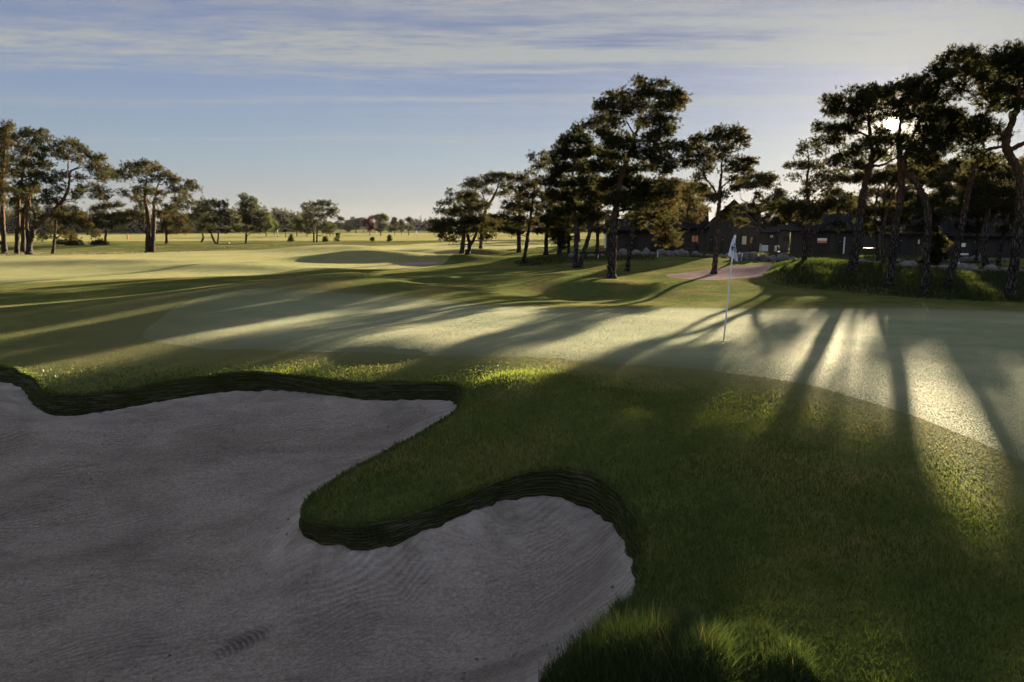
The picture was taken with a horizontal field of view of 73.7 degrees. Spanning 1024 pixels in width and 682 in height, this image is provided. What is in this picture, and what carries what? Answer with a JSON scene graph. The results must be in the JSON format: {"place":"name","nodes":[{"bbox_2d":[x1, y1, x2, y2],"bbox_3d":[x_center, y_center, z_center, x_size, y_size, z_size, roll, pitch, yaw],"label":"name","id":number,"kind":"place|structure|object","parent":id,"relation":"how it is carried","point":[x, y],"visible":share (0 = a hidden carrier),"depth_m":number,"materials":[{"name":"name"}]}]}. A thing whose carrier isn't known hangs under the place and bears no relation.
{"place":"outdoors","nodes":[
{"label":"outdoors","id":0,"kind":"place"},
{"bbox_2d":[0,233,604,241],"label":"meadow","id":1,"kind":"structure","parent":0,"point":[309,237],"depth_m":174.88,"materials":[{"name":"plant"}]},
{"bbox_2d":[261,211,274,235],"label":"birch tree","id":2,"kind":"object","parent":1,"relation":"on","point":[270,226],"visible":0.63,"depth_m":201.36,"materials":[{"name":"green plant"}]},
{"bbox_2d":[268,219,279,235],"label":"leafy tree","id":3,"kind":"object","parent":1,"relation":"on","point":[276,225],"visible":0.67,"depth_m":211.83,"materials":[{"name":"green plant"}]},
{"bbox_2d":[277,217,291,236],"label":"pine tree","id":4,"kind":"object","parent":1,"relation":"on","point":[284,221],"visible":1,"depth_m":186.82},
{"bbox_2d":[290,215,303,235],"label":"leafy tree","id":5,"kind":"object","parent":1,"relation":"on","point":[294,220],"visible":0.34,"depth_m":196.44,"materials":[{"name":"green plant"}]},
{"bbox_2d":[347,216,364,232],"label":"leafy tree","id":6,"kind":"object","parent":1,"relation":"on","point":[354,223],"visible":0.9,"depth_m":314.39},
{"bbox_2d":[361,215,376,234],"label":"copper beech","id":7,"kind":"object","parent":1,"relation":"on","point":[368,223],"visible":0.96,"depth_m":230.54,"materials":[{"name":"red plant"}]},
{"bbox_2d":[371,212,389,235],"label":"leafy tree","id":8,"kind":"object","parent":1,"relation":"on","point":[380,224],"visible":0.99,"depth_m":221.19,"materials":[{"name":"green plant"}]},
{"bbox_2d":[389,217,399,234],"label":"conifer","id":9,"kind":"object","parent":1,"relation":"on","point":[394,222],"visible":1,"depth_m":236.07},
{"bbox_2d":[397,219,405,234],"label":"conifer","id":10,"kind":"object","parent":1,"relation":"on","point":[401,225],"visible":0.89,"depth_m":241.18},
{"bbox_2d":[403,216,414,234],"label":"conifer","id":11,"kind":"object","parent":1,"relation":"on","point":[409,220],"visible":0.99,"depth_m":234.28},
{"bbox_2d":[0,230,1023,681],"bbox_3d":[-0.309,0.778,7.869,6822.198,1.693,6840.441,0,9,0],"label":"ground","id":12,"kind":"structure","parent":0,"point":[84,324],"depth_m":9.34,"materials":[{"name":"plant"}]},
{"bbox_2d":[63,239,84,245],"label":"shrub","id":13,"kind":"object","parent":12,"relation":"on","point":[71,242],"visible":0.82,"depth_m":92.74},
{"bbox_2d":[89,238,109,244],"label":"shrub","id":14,"kind":"object","parent":12,"relation":"on","point":[99,241],"visible":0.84,"depth_m":92.76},
{"bbox_2d":[87,199,132,241],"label":"pine tree","id":15,"kind":"object","parent":12,"relation":"on","point":[101,214],"visible":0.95,"depth_m":93.94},
{"bbox_2d":[0,207,242,232],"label":"wood","id":16,"kind":"object","parent":12,"relation":"on","point":[134,226],"visible":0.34,"depth_m":329.40,"materials":[{"name":"plant"}]},
{"bbox_2d":[156,208,193,243],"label":"pine tree","id":17,"kind":"object","parent":12,"relation":"on","point":[167,223],"visible":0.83,"depth_m":103.57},
{"bbox_2d":[186,207,210,242],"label":"pine tree","id":18,"kind":"object","parent":12,"relation":"on","point":[191,222],"visible":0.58,"depth_m":115.77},
{"bbox_2d":[190,196,236,243],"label":"pine tree","id":19,"kind":"object","parent":12,"relation":"on","point":[203,207],"visible":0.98,"depth_m":104.05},
{"bbox_2d":[229,192,268,242],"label":"pine tree","id":20,"kind":"object","parent":12,"relation":"on","point":[254,221],"visible":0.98,"depth_m":107.70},
{"bbox_2d":[228,205,315,231],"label":"wood","id":21,"kind":"object","parent":12,"relation":"on","point":[277,215],"visible":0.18,"depth_m":400.09,"materials":[{"name":"plant"}]},
{"bbox_2d":[0,241,557,283],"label":"fairway","id":22,"kind":"structure","parent":12,"relation":"on","point":[60,267],"depth_m":44.84,"materials":[{"name":"plant"}]},
{"bbox_2d":[0,118,18,253],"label":"pine tree","id":23,"kind":"object","parent":22,"relation":"on","point":[6,129],"visible":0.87,"depth_m":60.15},
{"bbox_2d":[5,190,42,252],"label":"pine tree","id":24,"kind":"object","parent":22,"relation":"on","point":[13,202],"visible":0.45,"depth_m":64.78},
{"bbox_2d":[2,126,58,253],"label":"pine tree","id":25,"kind":"object","parent":22,"relation":"on","point":[19,171],"visible":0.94,"depth_m":58.74,"materials":[{"name":"plant"}]},
{"bbox_2d":[34,203,103,253],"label":"pine tree","id":26,"kind":"object","parent":22,"relation":"on","point":[59,214],"visible":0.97,"depth_m":60.92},
{"bbox_2d":[25,135,118,254],"bbox_3d":[-37.601,-12.489,59.106,9.136,10.700,4.909,3,10,18],"label":"pine tree","id":27,"kind":"object","parent":22,"relation":"on","point":[104,174],"visible":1,"depth_m":58.63,"materials":[{"name":"plant"}]},
{"bbox_2d":[108,157,202,252],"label":"pine tree","id":28,"kind":"object","parent":22,"relation":"on","point":[138,192],"visible":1,"depth_m":65.56,"materials":[{"name":"plant"}]},
{"bbox_2d":[393,262,438,264],"bbox_3d":[-6.495,-5.245,46.123,3.138,0.160,1.325,0,9,0],"label":"sand hollow","id":29,"kind":"object","parent":22,"relation":"on","point":[418,263],"visible":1,"depth_m":46.15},
{"bbox_2d":[448,194,508,253],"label":"pine tree","id":30,"kind":"object","parent":22,"relation":"on","point":[463,240],"visible":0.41,"depth_m":53.22,"materials":[{"name":"green plant"}]},
{"bbox_2d":[456,170,512,248],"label":"pine tree","id":31,"kind":"object","parent":22,"relation":"on","point":[489,178],"visible":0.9,"depth_m":67.72,"materials":[{"name":"green plant"}]},
{"bbox_2d":[0,239,603,256],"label":"dry grass","id":32,"kind":"structure","parent":12,"relation":"on","point":[125,252],"depth_m":79.35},
{"bbox_2d":[292,199,339,241],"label":"pine tree","id":33,"kind":"object","parent":12,"relation":"on","point":[315,223],"visible":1,"depth_m":116.06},
{"bbox_2d":[0,382,634,681],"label":"bunker sand","id":34,"kind":"structure","parent":12,"relation":"on","point":[106,545],"depth_m":6.78,"materials":[{"name":"sand"}]},
{"bbox_2d":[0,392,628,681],"bbox_3d":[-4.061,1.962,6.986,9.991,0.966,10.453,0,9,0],"label":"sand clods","id":35,"kind":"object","parent":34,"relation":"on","point":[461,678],"visible":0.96,"depth_m":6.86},
{"bbox_2d":[0,366,641,593],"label":"bunker face","id":36,"kind":"object","parent":12,"relation":"on","point":[27,384],"visible":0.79,"depth_m":7.44},
{"bbox_2d":[0,364,650,614],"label":"edge grass","id":37,"kind":"structure","parent":12,"relation":"on","point":[20,369],"depth_m":7.43,"materials":[{"name":"plant"}]},
{"bbox_2d":[332,232,341,241],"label":"pine sapling","id":38,"kind":"object","parent":12,"relation":"on","point":[337,237],"visible":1,"depth_m":122.47,"materials":[{"name":"green plant"}]},
{"bbox_2d":[334,216,345,232],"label":"conifer","id":39,"kind":"object","parent":12,"relation":"on","point":[339,224],"visible":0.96,"depth_m":324.88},
{"bbox_2d":[318,221,409,229],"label":"wood","id":40,"kind":"object","parent":12,"relation":"on","point":[387,223],"visible":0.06,"depth_m":799.32,"materials":[{"name":"plant"}]},
{"bbox_2d":[405,215,433,230],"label":"wood","id":41,"kind":"object","parent":12,"relation":"on","point":[418,225],"visible":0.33,"depth_m":517.97,"materials":[{"name":"plant"}]},
{"bbox_2d":[426,186,504,254],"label":"pine tree","id":42,"kind":"object","parent":12,"relation":"on","point":[474,222],"visible":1,"depth_m":48.03,"materials":[{"name":"green plant"}]},
{"bbox_2d":[497,192,531,252],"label":"pine tree","id":43,"kind":"object","parent":12,"relation":"on","point":[524,227],"visible":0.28,"depth_m":55.06,"materials":[{"name":"green plant"}]},
{"bbox_2d":[434,217,603,231],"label":"wood","id":44,"kind":"object","parent":12,"relation":"on","point":[531,228],"visible":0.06,"depth_m":416.86,"materials":[{"name":"plant"}]},
{"bbox_2d":[494,149,552,262],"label":"pine tree","id":45,"kind":"object","parent":12,"relation":"on","point":[513,217],"visible":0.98,"depth_m":42.62,"materials":[{"name":"green plant"}]},
{"bbox_2d":[531,199,573,254],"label":"pine tree","id":46,"kind":"object","parent":12,"relation":"on","point":[548,231],"visible":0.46,"depth_m":50.83,"materials":[{"name":"green plant"}]},
{"bbox_2d":[540,189,572,253],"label":"pine tree","id":47,"kind":"object","parent":12,"relation":"on","point":[567,220],"visible":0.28,"depth_m":49.73,"materials":[{"name":"green plant"}]},
{"bbox_2d":[548,223,573,254],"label":"pine tree","id":48,"kind":"object","parent":12,"relation":"on","point":[560,238],"visible":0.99,"depth_m":49.32,"materials":[{"name":"green plant"}]},
{"bbox_2d":[532,122,611,267],"bbox_3d":[3.602,-8.102,38.551,4.213,8.733,3.867,9,13,43],"label":"pine tree","id":49,"kind":"object","parent":12,"relation":"on","point":[580,185],"visible":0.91,"depth_m":38.18,"materials":[{"name":"green plant"}]},
{"bbox_2d":[569,219,594,241],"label":"pine tree","id":50,"kind":"object","parent":12,"relation":"on","point":[579,228],"visible":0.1,"depth_m":117.97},
{"bbox_2d":[143,288,1023,461],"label":"putting green","id":51,"kind":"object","parent":12,"relation":"on","point":[961,372],"visible":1,"depth_m":14.42,"materials":[{"name":"plant"}]},
{"bbox_2d":[723,229,737,339],"bbox_3d":[4.478,-1.089,13.949,0.218,2.362,0.078,0,9,0],"label":"golf flagstick","id":52,"kind":"object","parent":51,"relation":"in","point":[732,253],"visible":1,"depth_m":13.86,"materials":[{"name":"white fabric"}]},
{"bbox_2d":[581,187,625,252],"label":"pine tree","id":53,"kind":"object","parent":12,"relation":"on","point":[602,228],"visible":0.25,"depth_m":49.05,"materials":[{"name":"green plant"}]},
{"bbox_2d":[617,248,626,256],"bbox_3d":[7.298,-5.768,45.056,0.731,0.686,0.591,-1,9,-5],"label":"boulder","id":54,"kind":"object","parent":12,"relation":"on","point":[622,251],"visible":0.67,"depth_m":44.82,"materials":[{"name":"stone"}]},
{"bbox_2d":[604,219,654,251],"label":"wooden shed","id":55,"kind":"structure","parent":12,"relation":"on","point":[642,241],"depth_m":59.35,"materials":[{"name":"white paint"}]},
{"bbox_2d":[579,72,692,278],"bbox_3d":[5.608,-7.350,30.978,5.374,9.882,4.891,0,9,0],"label":"pine tree","id":56,"kind":"object","parent":12,"relation":"on","point":[640,195],"visible":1,"depth_m":30.19,"materials":[{"name":"green plant"}]},
{"bbox_2d":[621,210,654,251],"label":"pine tree","id":57,"kind":"object","parent":12,"relation":"on","point":[631,214],"visible":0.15,"depth_m":52.30,"materials":[{"name":"green plant"}]},
{"bbox_2d":[624,182,685,270],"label":"pine tree","id":58,"kind":"object","parent":12,"relation":"on","point":[664,228],"visible":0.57,"depth_m":35.56,"materials":[{"name":"green plant"}]},
{"bbox_2d":[656,249,664,255],"bbox_3d":[9.904,-5.793,45.161,0.818,0.619,0.673,0,9,-3],"label":"boulder","id":59,"kind":"object","parent":12,"relation":"on","point":[661,252],"visible":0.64,"depth_m":44.86,"materials":[{"name":"stone"}]},
{"bbox_2d":[655,208,708,251],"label":"wooden house","id":60,"kind":"structure","parent":12,"relation":"on","point":[693,238],"depth_m":61.51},
{"bbox_2d":[691,235,697,242],"bbox_3d":[16.440,-9.184,61.294,0.692,0.685,0.080,2,10,13],"label":"window","id":61,"kind":"structure","parent":60,"relation":"in","point":[694,238],"depth_m":61.29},
{"bbox_2d":[661,178,706,253],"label":"pine tree","id":62,"kind":"object","parent":12,"relation":"on","point":[689,218],"visible":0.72,"depth_m":45.99,"materials":[{"name":"green plant"}]},
{"bbox_2d":[537,586,842,681],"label":"tall grass","id":63,"kind":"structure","parent":12,"relation":"on","point":[641,640],"depth_m":3.77,"materials":[{"name":"plant"}]},
{"bbox_2d":[675,183,709,251],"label":"pine tree","id":64,"kind":"object","parent":12,"relation":"on","point":[699,209],"visible":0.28,"depth_m":55.86,"materials":[{"name":"green plant"}]},
{"bbox_2d":[668,177,716,211],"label":"pine tree","id":65,"kind":"object","parent":12,"relation":"on","point":[704,195],"visible":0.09,"depth_m":77.71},
{"bbox_2d":[701,199,764,252],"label":"gabled house","id":66,"kind":"structure","parent":12,"relation":"on","point":[744,235],"depth_m":60.19,"materials":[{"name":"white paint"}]},
{"bbox_2d":[709,236,713,250],"bbox_3d":[17.829,-8.692,60.886,0.454,1.336,0.102,3,10,17],"label":"door","id":67,"kind":"structure","parent":66,"relation":"in","point":[711,239],"depth_m":60.90,"materials":[{"name":"white paint"}]},
{"bbox_2d":[741,235,747,244],"bbox_3d":[20.421,-8.861,60.031,0.505,0.864,0.080,3,10,17],"label":"window","id":68,"kind":"structure","parent":66,"relation":"in","point":[743,237],"depth_m":60.02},
{"bbox_2d":[750,252,757,260],"bbox_3d":[14.756,-5.072,41.647,0.520,0.741,0.734,-12,14,-3],"label":"boulder","id":69,"kind":"object","parent":12,"relation":"on","point":[753,256],"visible":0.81,"depth_m":41.38,"materials":[{"name":"stone"}]},
{"bbox_2d":[728,170,787,251],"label":"pine tree","id":70,"kind":"object","parent":12,"relation":"on","point":[766,180],"visible":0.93,"depth_m":44.26,"materials":[{"name":"green plant"}]},
{"bbox_2d":[745,203,771,226],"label":"leafy tree","id":71,"kind":"object","parent":12,"relation":"on","point":[763,221],"visible":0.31,"depth_m":102.19,"materials":[{"name":"plant"}]},
{"bbox_2d":[758,254,768,261],"bbox_3d":[15.238,-4.951,41.342,0.624,0.634,0.674,-9,13,-44],"label":"boulder","id":72,"kind":"object","parent":12,"relation":"on","point":[763,257],"visible":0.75,"depth_m":41.06,"materials":[{"name":"stone"}]},
{"bbox_2d":[760,227,778,244],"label":"wooden house","id":73,"kind":"structure","parent":12,"relation":"on","point":[769,236],"depth_m":95.06,"materials":[{"name":"white paint"}]},
{"bbox_2d":[776,253,784,261],"bbox_3d":[16.144,-4.910,41.048,0.545,0.773,0.599,6,11,34],"label":"boulder","id":74,"kind":"object","parent":12,"relation":"on","point":[779,257],"visible":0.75,"depth_m":40.82,"materials":[{"name":"stone"}]},
{"bbox_2d":[777,224,788,251],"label":"wooden shed","id":75,"kind":"structure","parent":12,"relation":"on","point":[782,229],"depth_m":66.32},
{"bbox_2d":[767,194,801,243],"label":"leafy tree","id":76,"kind":"object","parent":12,"relation":"on","point":[775,220],"visible":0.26,"depth_m":97.57,"materials":[{"name":"plant"}]},
{"bbox_2d":[775,192,849,260],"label":"pine tree","id":77,"kind":"object","parent":12,"relation":"on","point":[821,207],"visible":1,"depth_m":31.45,"materials":[{"name":"green plant"}]},
{"bbox_2d":[781,138,852,258],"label":"pine tree","id":78,"kind":"object","parent":12,"relation":"on","point":[822,177],"visible":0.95,"depth_m":38.97,"materials":[{"name":"green plant"}]},
{"bbox_2d":[788,214,866,254],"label":"wooden house","id":79,"kind":"structure","parent":12,"relation":"on","point":[827,240],"depth_m":57.54,"materials":[{"name":"white paint"}]},
{"bbox_2d":[816,237,827,243],"bbox_3d":[26.125,-8.458,57.498,0.880,0.539,0.080,4,10,24],"label":"window","id":80,"kind":"structure","parent":79,"relation":"in","point":[820,240],"depth_m":57.48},
{"bbox_2d":[837,238,841,253],"bbox_3d":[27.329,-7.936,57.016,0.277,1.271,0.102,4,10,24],"label":"door","id":81,"kind":"structure","parent":79,"relation":"in","point":[839,239],"depth_m":57.02,"materials":[{"name":"white paint"}]},
{"bbox_2d":[811,186,857,213],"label":"pine tree","id":82,"kind":"object","parent":12,"relation":"on","point":[847,196],"visible":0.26,"depth_m":75.89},
{"bbox_2d":[808,80,898,271],"bbox_3d":[14.059,-6.677,28.457,3.474,8.343,3.068,-6,11,-33],"label":"pine tree","id":83,"kind":"object","parent":12,"relation":"on","point":[862,105],"visible":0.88,"depth_m":27.93,"materials":[{"name":"green plant"}]},
{"bbox_2d":[863,248,875,254],"bbox_3d":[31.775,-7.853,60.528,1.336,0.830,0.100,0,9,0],"label":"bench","id":84,"kind":"object","parent":12,"relation":"on","point":[872,252],"visible":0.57,"depth_m":60.49,"materials":[{"name":"white paint"}]},
{"bbox_2d":[844,150,897,228],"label":"pine tree","id":85,"kind":"object","parent":12,"relation":"on","point":[884,194],"visible":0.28,"depth_m":70.48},
{"bbox_2d":[863,222,881,249],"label":"grey house","id":86,"kind":"structure","parent":12,"relation":"on","point":[868,240],"depth_m":75.34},
{"bbox_2d":[846,166,904,260],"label":"pine tree","id":87,"kind":"object","parent":12,"relation":"on","point":[876,178],"visible":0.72,"depth_m":41.24,"materials":[{"name":"green plant"}]},
{"bbox_2d":[864,72,935,286],"bbox_3d":[13.875,-5.630,24.762,2.596,8.062,2.021,0,9,0],"label":"pine tree","id":88,"kind":"object","parent":12,"relation":"on","point":[904,86],"visible":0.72,"depth_m":24.32,"materials":[{"name":"green plant"}]},
{"bbox_2d":[898,261,911,267],"bbox_3d":[17.978,-3.413,31.314,0.547,0.553,0.591,1,9,6],"label":"boulder","id":89,"kind":"object","parent":12,"relation":"on","point":[906,263],"visible":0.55,"depth_m":31.11,"materials":[{"name":"stone"}]},
{"bbox_2d":[881,165,951,263],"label":"pine tree","id":90,"kind":"object","parent":12,"relation":"on","point":[914,212],"visible":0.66,"depth_m":37.43,"materials":[{"name":"green plant"}]},
{"bbox_2d":[885,215,948,255],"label":"wooden house","id":91,"kind":"structure","parent":12,"relation":"on","point":[911,244],"depth_m":56.64,"materials":[{"name":"white paint"}]},
{"bbox_2d":[885,153,968,215],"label":"pine tree","id":92,"kind":"object","parent":12,"relation":"on","point":[938,181],"visible":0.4,"depth_m":65.62,"materials":[{"name":"green plant"}]},
{"bbox_2d":[916,218,952,264],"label":"young spruce","id":93,"kind":"object","parent":12,"relation":"on","point":[937,253],"visible":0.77,"depth_m":39.49,"materials":[{"name":"plant"}]},
{"bbox_2d":[892,78,978,294],"bbox_3d":[14.133,-5.011,23.212,2.951,7.635,1.837,-4,10,-23],"label":"pine tree","id":94,"kind":"object","parent":12,"relation":"on","point":[937,118],"visible":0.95,"depth_m":22.66,"materials":[{"name":"green plant"}]},
{"bbox_2d":[941,157,979,205],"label":"pine tree","id":95,"kind":"object","parent":12,"relation":"on","point":[962,170],"visible":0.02,"depth_m":69.01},
{"bbox_2d":[956,263,969,271],"bbox_3d":[20.727,-3.307,31.347,0.612,0.533,0.467,8,25,9],"label":"boulder","id":96,"kind":"object","parent":12,"relation":"on","point":[961,266],"visible":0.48,"depth_m":31.22,"materials":[{"name":"stone"}]},
{"bbox_2d":[941,178,1000,262],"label":"pine tree","id":97,"kind":"object","parent":12,"relation":"on","point":[971,215],"visible":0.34,"depth_m":40.10,"materials":[{"name":"green plant"}]},
{"bbox_2d":[920,38,1023,297],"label":"pine tree","id":98,"kind":"object","parent":12,"relation":"on","point":[997,70],"visible":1,"depth_m":20.92,"materials":[{"name":"green plant"}]},
{"bbox_2d":[942,114,1020,287],"bbox_3d":[16.484,-4.762,24.540,2.498,6.566,1.993,-6,11,-34],"label":"pine tree","id":99,"kind":"object","parent":12,"relation":"on","point":[980,134],"visible":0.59,"depth_m":24.31,"materials":[{"name":"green plant"}]},
{"bbox_2d":[945,215,1023,257],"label":"wooden house","id":100,"kind":"structure","parent":12,"relation":"on","point":[968,244],"depth_m":54.51,"materials":[{"name":"white paint"}]},
{"bbox_2d":[953,156,1023,267],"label":"pine tree","id":101,"kind":"object","parent":12,"relation":"on","point":[992,200],"visible":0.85,"depth_m":35.06,"materials":[{"name":"green plant"}]},
{"bbox_2d":[984,264,998,271],"bbox_3d":[21.974,-3.253,31.278,0.541,0.519,0.490,0,9,1],"label":"boulder","id":102,"kind":"object","parent":12,"relation":"on","point":[991,267],"visible":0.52,"depth_m":31.09,"materials":[{"name":"stone"}]},
{"bbox_2d":[990,152,1020,182],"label":"pine tree","id":103,"kind":"object","parent":12,"relation":"on","point":[1002,157],"visible":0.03,"depth_m":70.96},
{"bbox_2d":[994,182,1023,265],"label":"pine tree","id":104,"kind":"object","parent":12,"relation":"on","point":[1004,228],"visible":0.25,"depth_m":38.52,"materials":[{"name":"green plant"}]},
{"bbox_2d":[1008,155,1023,226],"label":"pine tree","id":105,"kind":"object","parent":12,"relation":"on","point":[1021,160],"visible":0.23,"depth_m":35.85,"materials":[{"name":"green plant"}]},
{"bbox_2d":[0,0,1023,228],"label":"sky","id":106,"kind":"structure","parent":0,"point":[366,107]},
{"bbox_2d":[515,252,658,266],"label":"rough grass","id":107,"kind":"structure","parent":0,"point":[544,259],"depth_m":43.75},
{"bbox_2d":[551,251,728,254],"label":"rough grass","id":108,"kind":"structure","parent":0,"point":[605,252],"depth_m":52.43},
{"bbox_2d":[666,264,773,279],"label":"path","id":109,"kind":"structure","parent":0,"point":[749,271],"depth_m":33.60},
{"bbox_2d":[674,121,760,273],"bbox_3d":[10.008,-6.883,33.561,4.449,8.015,3.360,-7,12,-37],"label":"pine tree","id":110,"kind":"object","parent":109,"relation":"on","point":[720,136],"visible":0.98,"depth_m":33.08,"materials":[{"name":"green plant"}]},
{"bbox_2d":[759,245,789,252],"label":"courtyard","id":111,"kind":"structure","parent":0,"point":[764,247],"depth_m":79.02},
{"bbox_2d":[683,252,1008,262],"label":"rough grass","id":112,"kind":"structure","parent":0,"point":[873,257],"depth_m":47.50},
{"bbox_2d":[761,257,1023,302],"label":"rough grass","id":113,"kind":"structure","parent":0,"point":[987,289],"depth_m":26.87,"materials":[{"name":"plant"}]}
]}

